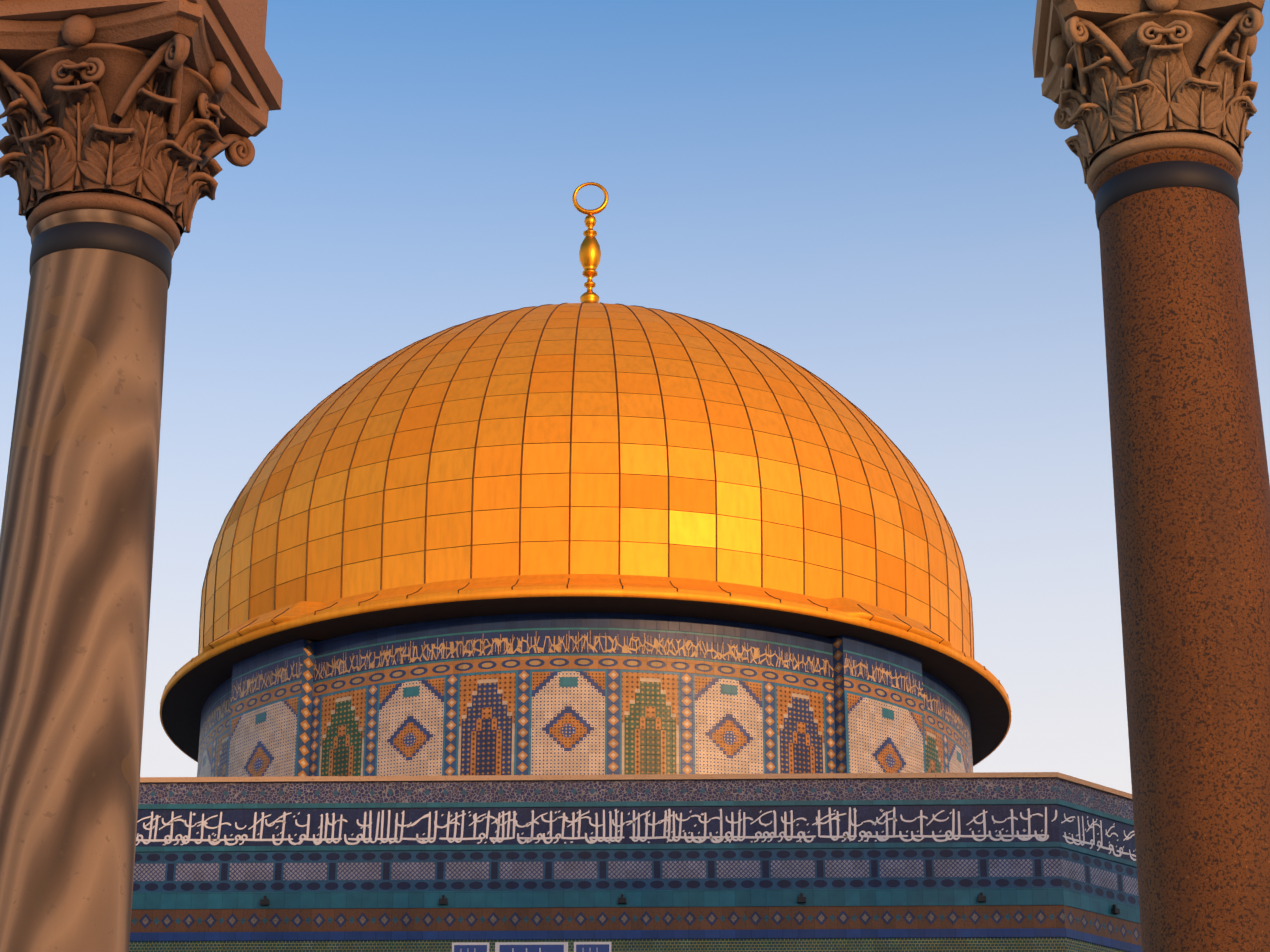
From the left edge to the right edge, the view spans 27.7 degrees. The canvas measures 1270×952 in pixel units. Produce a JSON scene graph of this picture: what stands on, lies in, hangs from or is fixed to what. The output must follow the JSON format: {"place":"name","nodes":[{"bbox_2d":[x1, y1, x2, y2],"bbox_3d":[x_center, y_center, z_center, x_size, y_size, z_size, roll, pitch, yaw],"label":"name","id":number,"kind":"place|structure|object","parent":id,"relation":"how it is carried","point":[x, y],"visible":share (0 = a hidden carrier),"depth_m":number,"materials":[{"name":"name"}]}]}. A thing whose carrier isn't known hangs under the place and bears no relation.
{"place":"outdoors","nodes":[
{"label":"outdoors","id":0,"kind":"place"},
{"bbox_2d":[0,209,173,951],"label":"column shaft","id":1,"kind":"object","parent":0,"point":[77,537],"visible":1,"depth_m":13.54,"materials":[{"name":"stone"}]},
{"bbox_2d":[0,0,282,251],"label":"column capital","id":2,"kind":"object","parent":1,"relation":"on","point":[150,110],"visible":0.9,"depth_m":14.46,"materials":[{"name":"stone"}]},
{"bbox_2d":[0,0,1269,793],"label":"sky","id":3,"kind":"structure","parent":0,"point":[886,198],"materials":[{"name":"blue"}]},
{"bbox_2d":[129,772,1141,951],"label":"dome of the rock octagon","id":4,"kind":"structure","parent":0,"point":[1055,891],"depth_m":49.98,"materials":[{"name":"tile"}]},
{"bbox_2d":[452,942,611,951],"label":"octagon calligraphy panels","id":5,"kind":"object","parent":4,"relation":"attached to","point":[531,946],"visible":1,"depth_m":49.40,"materials":[{"name":"tile"}]},
{"bbox_2d":[197,613,972,776],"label":"dome of the rock drum","id":6,"kind":"structure","parent":4,"relation":"on","point":[573,694],"depth_m":66.12,"materials":[{"name":"multicoloured tile"}]},
{"bbox_2d":[160,574,1010,765],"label":"dome of the rock brim","id":7,"kind":"structure","parent":6,"relation":"on","point":[976,687],"depth_m":67.00,"materials":[{"name":"gold metal"}]},
{"bbox_2d":[198,302,973,708],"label":"dome","id":8,"kind":"structure","parent":7,"relation":"on","point":[590,438],"depth_m":69.12,"materials":[{"name":"gold metal"}]},
{"bbox_2d":[572,182,608,302],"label":"dome of the rock finial","id":9,"kind":"structure","parent":8,"relation":"on","point":[590,254],"depth_m":82.16,"materials":[{"name":"gold metal"}]},
{"bbox_2d":[164,578,1008,697],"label":"dome rib","id":10,"kind":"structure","parent":7,"relation":"on","point":[567,587],"depth_m":67.29,"materials":[{"name":"gold metal"}]},
{"bbox_2d":[136,807,1135,860],"bbox_3d":[-1.797,9.505,56.968,49.201,0.698,14.424,0,-22,1],"label":"inscription band","id":11,"kind":"object","parent":4,"relation":"attached to","point":[318,841],"visible":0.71,"depth_m":50.25,"materials":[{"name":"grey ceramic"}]},
{"bbox_2d":[260,892,1119,914],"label":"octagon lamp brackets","id":12,"kind":"object","parent":4,"relation":"attached to","point":[1115,910],"visible":0.62,"depth_m":49.66,"materials":[{"name":"black metal"}]},
{"bbox_2d":[1093,148,1269,951],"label":"column shaft","id":13,"kind":"object","parent":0,"point":[1191,484],"visible":1,"depth_m":13.71,"materials":[{"name":"red stone"}]},
{"bbox_2d":[1032,0,1264,193],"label":"column capital","id":14,"kind":"object","parent":13,"relation":"on","point":[1122,79],"visible":0.9,"depth_m":14.72,"materials":[{"name":"stone"}]}
]}

